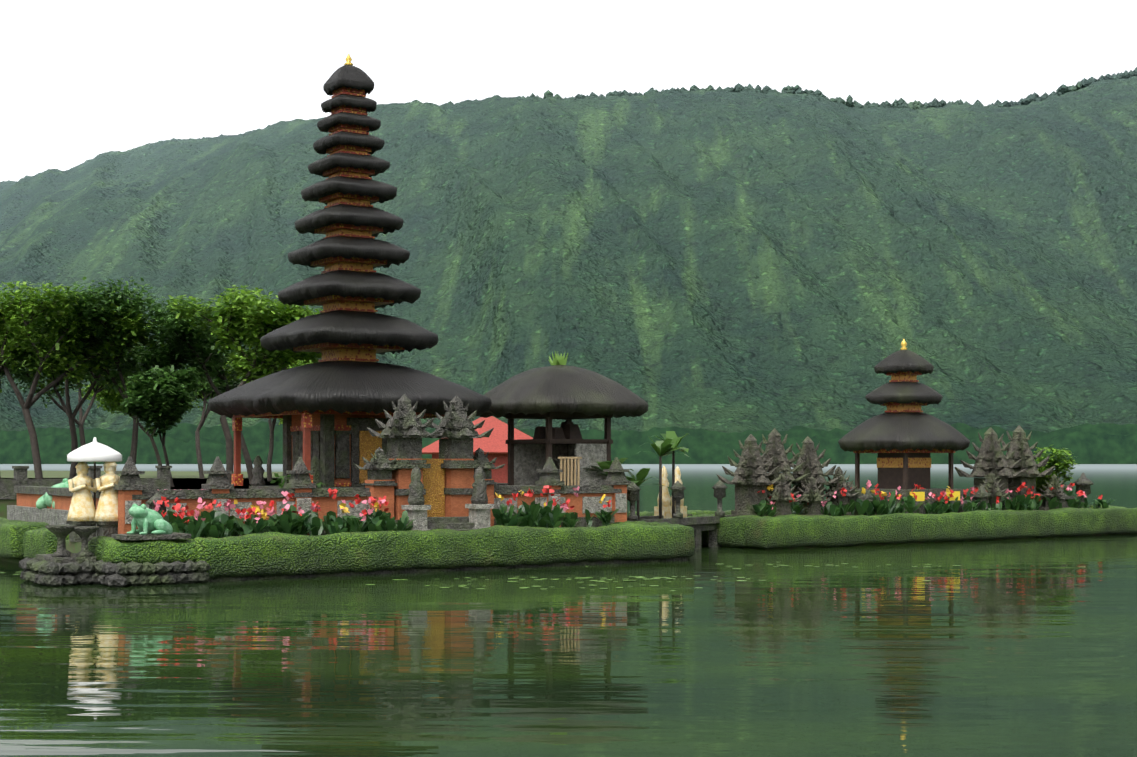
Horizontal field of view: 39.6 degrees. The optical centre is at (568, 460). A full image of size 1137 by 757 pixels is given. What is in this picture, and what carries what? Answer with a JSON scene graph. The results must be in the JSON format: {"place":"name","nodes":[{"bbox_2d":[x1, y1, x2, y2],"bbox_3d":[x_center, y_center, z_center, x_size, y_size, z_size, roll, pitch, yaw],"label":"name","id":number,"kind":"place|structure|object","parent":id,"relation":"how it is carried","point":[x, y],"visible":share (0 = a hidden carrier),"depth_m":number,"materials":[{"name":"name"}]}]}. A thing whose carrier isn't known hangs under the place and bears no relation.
{"place":"outdoors","nodes":[
{"label":"outdoors","id":0,"kind":"place"},
{"bbox_2d":[0,309,65,478],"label":"tree","id":1,"kind":"object","parent":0,"point":[18,352],"depth_m":99.75,"materials":[{"name":"green plant"}]},
{"bbox_2d":[0,540,88,563],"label":"grass ground","id":2,"kind":"structure","parent":0,"point":[73,547],"depth_m":38.17,"materials":[{"name":"green plant"}]},
{"bbox_2d":[0,517,48,558],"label":"island hedge","id":3,"kind":"object","parent":2,"relation":"on","point":[12,533],"visible":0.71,"depth_m":40.86,"materials":[{"name":"green plant"}]},
{"bbox_2d":[23,527,68,557],"bbox_3d":[-12.988,2.136,39.854,1.078,0.890,2.349,0,0,-34],"label":"island hedge","id":4,"kind":"object","parent":2,"relation":"on","point":[43,540],"visible":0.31,"depth_m":39.19,"materials":[{"name":"green plant"}]},
{"bbox_2d":[7,505,96,536],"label":"cobble wall","id":5,"kind":"structure","parent":2,"relation":"on","point":[46,515],"depth_m":43.24,"materials":[{"name":"grey stone"}]},
{"bbox_2d":[36,478,68,508],"bbox_3d":[-13.820,0.911,42.998,1.020,0.849,1.049,0,0,36],"label":"frog","id":6,"kind":"object","parent":5,"relation":"on","point":[44,501],"visible":0.21,"depth_m":42.79},
{"bbox_2d":[19,557,100,585],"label":"fountain rocks","id":7,"kind":"object","parent":2,"relation":"on","point":[44,572],"visible":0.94,"depth_m":34.85,"materials":[{"name":"grey stone"}]},
{"bbox_2d":[36,492,169,584],"bbox_3d":[-11.298,1.902,36.669,2.735,2.300,3.525,0,0,24],"label":"stone pedestal","id":8,"kind":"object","parent":2,"relation":"on","point":[107,528],"depth_m":37.42,"materials":[{"name":"stone"}]},
{"bbox_2d":[45,525,98,556],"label":"fountain bowls","id":9,"kind":"object","parent":8,"relation":"on","point":[62,532],"visible":1,"depth_m":35.25,"materials":[{"name":"stone"}]},
{"bbox_2d":[67,462,119,520],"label":"statues","id":10,"kind":"object","parent":8,"relation":"on","point":[82,507],"visible":0.83,"depth_m":37.83,"materials":[{"name":"beige stone"}]},
{"bbox_2d":[94,462,95,536],"bbox_3d":[-11.472,0.827,38.248,0.050,2.250,0.043,0,0,2],"label":"parasol pole","id":11,"kind":"object","parent":8,"relation":"on","point":[95,492],"visible":0.3,"depth_m":38.24,"materials":[{"name":"brown wood"}]},
{"bbox_2d":[67,437,121,461],"bbox_3d":[-11.472,-0.268,38.248,1.280,0.600,1.280,0,0,2],"label":"parasol","id":12,"kind":"object","parent":11,"relation":"attached to","point":[94,451],"visible":1,"depth_m":37.81,"materials":[{"name":"white fabric"}]},
{"bbox_2d":[270,473,324,487],"bbox_3d":[-6.938,1.025,41.483,1.947,1.386,1.590,0,0,2],"label":"island shrub","id":13,"kind":"object","parent":2,"relation":"on","point":[280,480],"depth_m":41.39,"materials":[{"name":"green plant"}]},
{"bbox_2d":[14,456,630,537],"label":"wall caps","id":14,"kind":"object","parent":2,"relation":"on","point":[217,478],"depth_m":40.14,"materials":[{"name":"grey stone"}]},
{"bbox_2d":[124,557,687,585],"bbox_3d":[-4.210,2.677,40.455,15.838,0.750,3.300,0,0,-34],"label":"island rock","id":15,"kind":"object","parent":2,"relation":"on","point":[411,570],"depth_m":38.96,"materials":[{"name":"grey stone"}]},
{"bbox_2d":[88,536,111,560],"bbox_3d":[-10.329,2.014,35.930,0.986,0.616,1.020,0,0,-34],"label":"island hedge","id":16,"kind":"object","parent":15,"relation":"on","point":[95,546],"visible":0.21,"depth_m":35.59,"materials":[{"name":"green plant"}]},
{"bbox_2d":[100,538,196,563],"bbox_3d":[-9.380,2.028,35.434,1.997,0.642,1.060,0,0,-34],"label":"island hedge","id":17,"kind":"object","parent":15,"relation":"on","point":[115,551],"visible":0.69,"depth_m":35.01,"materials":[{"name":"green plant"}]},
{"bbox_2d":[112,532,190,539],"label":"stone slab","id":18,"kind":"structure","parent":17,"relation":"on","point":[173,535],"depth_m":35.11,"materials":[{"name":"stone"}]},
{"bbox_2d":[127,504,172,534],"bbox_3d":[-9.425,1.321,35.359,0.864,0.719,0.889,0,0,36],"label":"frog","id":19,"kind":"object","parent":18,"relation":"on","point":[145,519],"visible":1,"depth_m":35.16},
{"bbox_2d":[91,559,210,586],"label":"island rocks","id":20,"kind":"object","parent":15,"relation":"on","point":[112,574],"visible":0.67,"depth_m":34.85,"materials":[{"name":"grey stone"}]},
{"bbox_2d":[191,522,694,578],"bbox_3d":[-2.693,2.189,39.861,14.364,1.038,1.164,0,0,-34],"label":"island hedge","id":21,"kind":"object","parent":2,"relation":"on","point":[264,554],"visible":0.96,"depth_m":38.87,"materials":[{"name":"green plant"}]},
{"bbox_2d":[609,521,670,525],"bbox_3d":[1.973,2.200,44.848,1.043,1.018,2.156,0,0,-34],"label":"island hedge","id":22,"kind":"object","parent":2,"relation":"on","point":[655,523],"visible":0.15,"depth_m":44.24,"materials":[{"name":"green plant"}]},
{"bbox_2d":[627,480,731,548],"bbox_3d":[2.682,1.832,48.868,5.302,2.440,6.231,0,0,2],"label":"footbridge","id":23,"kind":"object","parent":2,"relation":"on","point":[700,524],"visible":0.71,"depth_m":49.14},
{"bbox_2d":[592,431,689,519],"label":"palm plants","id":24,"kind":"object","parent":23,"relation":"on","point":[672,441],"depth_m":48.70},
{"bbox_2d":[654,466,686,518],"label":"wrapped statues","id":25,"kind":"object","parent":23,"relation":"on","point":[666,506],"visible":0.6,"depth_m":50.71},
{"bbox_2d":[1,343,151,462],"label":"tree","id":26,"kind":"object","parent":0,"point":[24,377],"depth_m":119.23,"materials":[{"name":"green plant"}]},
{"bbox_2d":[15,287,139,478],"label":"tree","id":27,"kind":"object","parent":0,"point":[58,373],"depth_m":101.87,"materials":[{"name":"green plant"}]},
{"bbox_2d":[0,280,174,478],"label":"tree","id":28,"kind":"object","parent":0,"point":[31,304],"depth_m":92.74,"materials":[{"name":"green plant"}]},
{"bbox_2d":[1,478,278,489],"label":"shore ground","id":29,"kind":"structure","parent":0,"point":[194,484],"depth_m":99.54,"materials":[{"name":"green plant"}]},
{"bbox_2d":[25,276,195,464],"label":"tree","id":30,"kind":"object","parent":29,"relation":"on","point":[166,354],"depth_m":94.98,"materials":[{"name":"green plant"}]},
{"bbox_2d":[118,364,202,486],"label":"tree","id":31,"kind":"object","parent":29,"relation":"on","point":[159,395],"depth_m":84.16,"materials":[{"name":"green plant"}]},
{"bbox_2d":[141,295,319,483],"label":"tree","id":32,"kind":"object","parent":29,"relation":"on","point":[205,340],"depth_m":96.75,"materials":[{"name":"green plant"}]},
{"bbox_2d":[165,285,322,483],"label":"tree","id":33,"kind":"object","parent":29,"relation":"on","point":[249,308],"depth_m":89.16,"materials":[{"name":"green plant"}]},
{"bbox_2d":[222,353,318,480],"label":"tree","id":34,"kind":"object","parent":29,"relation":"on","point":[235,365],"depth_m":110.64,"materials":[{"name":"green plant"}]},
{"bbox_2d":[277,359,313,481],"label":"tree","id":35,"kind":"object","parent":29,"relation":"on","point":[290,366],"depth_m":85.08,"materials":[{"name":"green plant"}]},
{"bbox_2d":[0,470,282,518],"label":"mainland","id":36,"kind":"object","parent":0,"point":[7,474],"depth_m":152.48,"materials":[{"name":"green plant"}]},
{"bbox_2d":[0,466,171,499],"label":"fence wall","id":37,"kind":"structure","parent":36,"relation":"on","point":[161,481],"depth_m":59.65,"materials":[{"name":"stone"}]},
{"bbox_2d":[175,345,257,478],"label":"tree","id":38,"kind":"object","parent":36,"relation":"on","point":[206,386],"depth_m":127.12,"materials":[{"name":"green plant"}]},
{"bbox_2d":[77,375,213,465],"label":"tree","id":39,"kind":"object","parent":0,"point":[102,398],"depth_m":139.17,"materials":[{"name":"green plant"}]},
{"bbox_2d":[157,485,620,538],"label":"flower bed","id":40,"kind":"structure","parent":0,"point":[215,524],"depth_m":39.15,"materials":[{"name":"plant"}]},
{"bbox_2d":[249,414,392,488],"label":"temple wall","id":41,"kind":"structure","parent":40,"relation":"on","point":[327,445],"depth_m":45.04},
{"bbox_2d":[234,428,310,474],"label":"meru posts","id":42,"kind":"object","parent":41,"relation":"attached to","point":[306,448],"visible":0.1,"depth_m":43.03,"materials":[{"name":"red wood"}]},
{"bbox_2d":[232,413,467,485],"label":"pillar","id":43,"kind":"structure","parent":42,"relation":"attached to","point":[306,422],"depth_m":46.99,"materials":[{"name":"wood"}]},
{"bbox_2d":[251,431,351,487],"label":"meru carvings","id":44,"kind":"object","parent":41,"relation":"attached to","point":[342,454],"visible":0.46,"depth_m":44.93,"materials":[{"name":"grey stone"}]},
{"bbox_2d":[290,425,351,485],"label":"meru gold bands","id":45,"kind":"object","parent":41,"relation":"attached to","point":[317,427],"visible":0.07,"depth_m":44.99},
{"bbox_2d":[233,87,444,418],"bbox_3d":[-6.468,-6.083,46.468,7.105,9.610,7.073,0,0,2],"label":"meru gold","id":46,"kind":"object","parent":41,"relation":"attached to","point":[320,347],"visible":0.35,"depth_m":46.00,"materials":[{"name":"brown wood"}]},
{"bbox_2d":[322,91,375,361],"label":"pagoda tier walls","id":47,"kind":"structure","parent":41,"relation":"attached to","point":[349,353],"depth_m":46.06,"materials":[{"name":"brown wood"}]},
{"bbox_2d":[208,64,491,419],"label":"thatched roof","id":48,"kind":"structure","parent":41,"relation":"on","point":[340,387],"depth_m":45.24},
{"bbox_2d":[344,54,352,65],"bbox_3d":[-6.468,-11.788,46.468,0.280,0.380,0.280,0,0,2],"label":"roof finial","id":49,"kind":"object","parent":48,"relation":"on","point":[348,59],"visible":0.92,"depth_m":46.40,"materials":[{"name":"gold metal"}]},
{"bbox_2d":[359,431,381,482],"bbox_3d":[-5.675,-0.098,45.289,0.603,1.500,0.458,0,0,2],"label":"door","id":50,"kind":"structure","parent":41,"relation":"attached to","point":[369,443],"depth_m":45.18,"materials":[{"name":"gold metal"}]},
{"bbox_2d":[17,485,626,533],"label":"brick wall","id":51,"kind":"structure","parent":40,"relation":"on","point":[328,504],"depth_m":40.51,"materials":[{"name":"orange brick"}]},
{"bbox_2d":[125,493,626,523],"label":"wall panels","id":52,"kind":"object","parent":51,"relation":"attached to","point":[592,504],"visible":0.46,"depth_m":40.89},
{"bbox_2d":[153,486,579,522],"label":"pink flowers","id":53,"kind":"object","parent":40,"relation":"attached to","point":[229,505],"visible":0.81,"depth_m":38.30,"materials":[{"name":"pink plant"}]},
{"bbox_2d":[233,490,607,519],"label":"yellow flowers","id":54,"kind":"object","parent":40,"relation":"on","point":[341,505],"visible":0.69,"depth_m":39.69,"materials":[{"name":"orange plant"}]},
{"bbox_2d":[353,394,504,530],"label":"gate","id":55,"kind":"structure","parent":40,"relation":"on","point":[404,432],"depth_m":41.69,"materials":[{"name":"grey stone"}]},
{"bbox_2d":[423,459,444,516],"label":"gate door","id":56,"kind":"structure","parent":55,"relation":"attached to","point":[434,481],"depth_m":42.15,"materials":[{"name":"gold metal"}]},
{"bbox_2d":[424,516,474,530],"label":"gate steps","id":57,"kind":"structure","parent":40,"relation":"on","point":[458,523],"depth_m":41.41,"materials":[{"name":"grey stone"}]},
{"bbox_2d":[499,412,612,485],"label":"pavilion","id":58,"kind":"structure","parent":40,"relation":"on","point":[529,460],"depth_m":47.16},
{"bbox_2d":[480,365,647,417],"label":"pavilion roof","id":59,"kind":"structure","parent":58,"relation":"on","point":[560,388],"depth_m":46.10,"materials":[{"name":"black"}]},
{"bbox_2d":[549,353,567,364],"bbox_3d":[-0.307,-3.092,47.487,0.629,0.449,0.750,0,0,2],"label":"roof plant","id":60,"kind":"object","parent":59,"relation":"on","point":[558,360],"visible":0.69,"depth_m":47.38,"materials":[{"name":"green plant"}]},
{"bbox_2d":[558,457,581,485],"bbox_3d":[0.039,0.322,45.841,0.800,0.860,0.070,0,0,-34],"label":"wooden railing","id":61,"kind":"object","parent":58,"relation":"attached to","point":[571,468],"visible":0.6,"depth_m":45.84,"materials":[{"name":"beige wood"}]},
{"bbox_2d":[402,504,493,530],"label":"stone pedestals","id":62,"kind":"object","parent":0,"point":[479,515],"visible":0.67,"depth_m":41.51,"materials":[{"name":"grey stone"}]},
{"bbox_2d":[408,466,487,504],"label":"stone statues","id":63,"kind":"object","parent":62,"relation":"on","point":[416,488],"visible":1,"depth_m":40.82,"materials":[{"name":"grey stone"}]},
{"bbox_2d":[422,416,532,482],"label":"red roof building","id":64,"kind":"structure","parent":0,"point":[494,444],"depth_m":76.24,"materials":[{"name":"tile"}]},
{"bbox_2d":[0,76,1136,432],"bbox_3d":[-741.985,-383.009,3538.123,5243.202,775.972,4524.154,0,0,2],"label":"mountain terrain","id":65,"kind":"structure","parent":0,"point":[722,260],"depth_m":1836.44,"materials":[{"name":"green plant"}]},
{"bbox_2d":[199,67,1136,138],"bbox_3d":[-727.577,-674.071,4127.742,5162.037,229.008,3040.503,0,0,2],"label":"ridge trees","id":66,"kind":"object","parent":65,"relation":"on","point":[1062,89],"visible":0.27,"depth_m":2574.61,"materials":[{"name":"green plant"}]},
{"bbox_2d":[0,464,1136,756],"bbox_3d":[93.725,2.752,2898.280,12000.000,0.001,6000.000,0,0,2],"label":"lake water","id":67,"kind":"structure","parent":0,"point":[1006,648],"depth_m":22.17,"materials":[{"name":"green liquid"}]},
{"bbox_2d":[13,563,960,590],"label":"lily pads","id":68,"kind":"object","parent":67,"relation":"on","point":[607,579],"visible":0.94,"depth_m":36.35,"materials":[{"name":"green"}]},
{"bbox_2d":[0,421,1136,463],"bbox_3d":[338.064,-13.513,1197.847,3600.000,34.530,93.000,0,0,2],"label":"shore forest","id":69,"kind":"object","parent":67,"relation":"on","point":[1104,443],"visible":0.4,"depth_m":1176.64,"materials":[{"name":"green plant"}]},
{"bbox_2d":[0,0,1136,181],"label":"sky","id":70,"kind":"structure","parent":0,"point":[81,80],"materials":[{"name":"white"}]},
{"bbox_2d":[855,448,952,489],"bbox_3d":[11.915,0.247,56.098,3.388,1.510,3.388,0,0,2],"label":"meru wood","id":71,"kind":"object","parent":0,"point":[905,477],"visible":0.56,"depth_m":55.73,"materials":[{"name":"brown wood"}]},
{"bbox_2d":[877,375,930,467],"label":"pagoda walls","id":72,"kind":"structure","parent":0,"point":[898,462],"depth_m":55.74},
{"bbox_2d":[853,371,954,452],"bbox_3d":[11.915,-1.708,56.098,3.532,2.880,3.532,0,0,2],"label":"meru gold","id":73,"kind":"object","parent":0,"point":[907,450],"visible":0.6,"depth_m":55.63,"materials":[{"name":"gold metal"}]},
{"bbox_2d":[856,488,971,513],"bbox_3d":[11.915,1.452,56.098,4.619,0.900,4.620,0,0,2],"label":"meru base","id":74,"kind":"object","parent":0,"point":[906,493],"visible":0.25,"depth_m":54.74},
{"bbox_2d":[703,533,1136,549],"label":"island ground","id":75,"kind":"structure","parent":0,"point":[910,543],"depth_m":52.08,"materials":[{"name":"green plant"}]},
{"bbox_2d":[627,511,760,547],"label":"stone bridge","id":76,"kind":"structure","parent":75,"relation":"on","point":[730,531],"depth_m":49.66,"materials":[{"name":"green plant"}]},
{"bbox_2d":[687,510,730,514],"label":"lawn","id":77,"kind":"structure","parent":75,"relation":"on","point":[700,512],"depth_m":54.99,"materials":[{"name":"green plant"}]},
{"bbox_2d":[716,425,1065,516],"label":"carved stone shrines","id":78,"kind":"object","parent":75,"relation":"on","point":[1015,467],"visible":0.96,"depth_m":51.92,"materials":[{"name":"stone"}]},
{"bbox_2d":[838,350,969,451],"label":"thatched roofs","id":79,"kind":"structure","parent":75,"relation":"on","point":[901,431],"depth_m":55.26,"materials":[{"name":"black wicker"}]},
{"bbox_2d":[901,339,906,349],"bbox_3d":[11.915,-4.128,56.098,0.260,0.440,0.260,0,0,2],"label":"roof finial","id":80,"kind":"object","parent":79,"relation":"on","point":[903,344],"visible":0.96,"depth_m":56.03,"materials":[{"name":"gold metal"}]},
{"bbox_2d":[745,507,1136,548],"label":"island hedge","id":81,"kind":"object","parent":75,"relation":"on","point":[779,531],"visible":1,"depth_m":52.46,"materials":[{"name":"green plant"}]},
{"bbox_2d":[824,473,1093,515],"bbox_3d":[14.364,1.177,56.360,13.716,1.450,1.575,0,0,-35],"label":"island stonework","id":82,"kind":"object","parent":75,"relation":"on","point":[1083,483],"visible":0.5,"depth_m":56.16,"materials":[{"name":"stone"}]},
{"bbox_2d":[1033,445,1078,499],"bbox_3d":[18.154,0.733,59.996,2.592,2.663,2.505,0,0,2],"label":"island shrub","id":83,"kind":"object","parent":75,"relation":"on","point":[1062,465],"depth_m":59.52,"materials":[{"name":"green plant"}]},
{"bbox_2d":[1089,505,1125,508],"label":"lawn","id":84,"kind":"structure","parent":75,"relation":"on","point":[1092,506],"depth_m":60.08,"materials":[{"name":"green plant"}]},
{"bbox_2d":[752,482,1113,516],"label":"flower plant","id":85,"kind":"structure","parent":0,"point":[1017,502],"depth_m":54.17,"materials":[{"name":"plant"}]},
{"bbox_2d":[767,484,1065,499],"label":"yellow flowers","id":86,"kind":"object","parent":85,"relation":"attached to","point":[864,492],"visible":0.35,"depth_m":52.81,"materials":[{"name":"orange plant"}]},
{"bbox_2d":[766,480,1086,508],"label":"pink flowers","id":87,"kind":"object","parent":85,"relation":"attached to","point":[868,484],"visible":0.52,"depth_m":54.43,"materials":[{"name":"pink plant"}]},
{"bbox_2d":[910,491,959,500],"bbox_3d":[12.734,1.292,54.839,2.025,0.420,1.530,0,0,2],"label":"yellow cloth","id":88,"kind":"object","parent":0,"point":[921,496],"visible":0.39,"depth_m":54.50,"materials":[{"name":"yellow fabric"}]}
]}

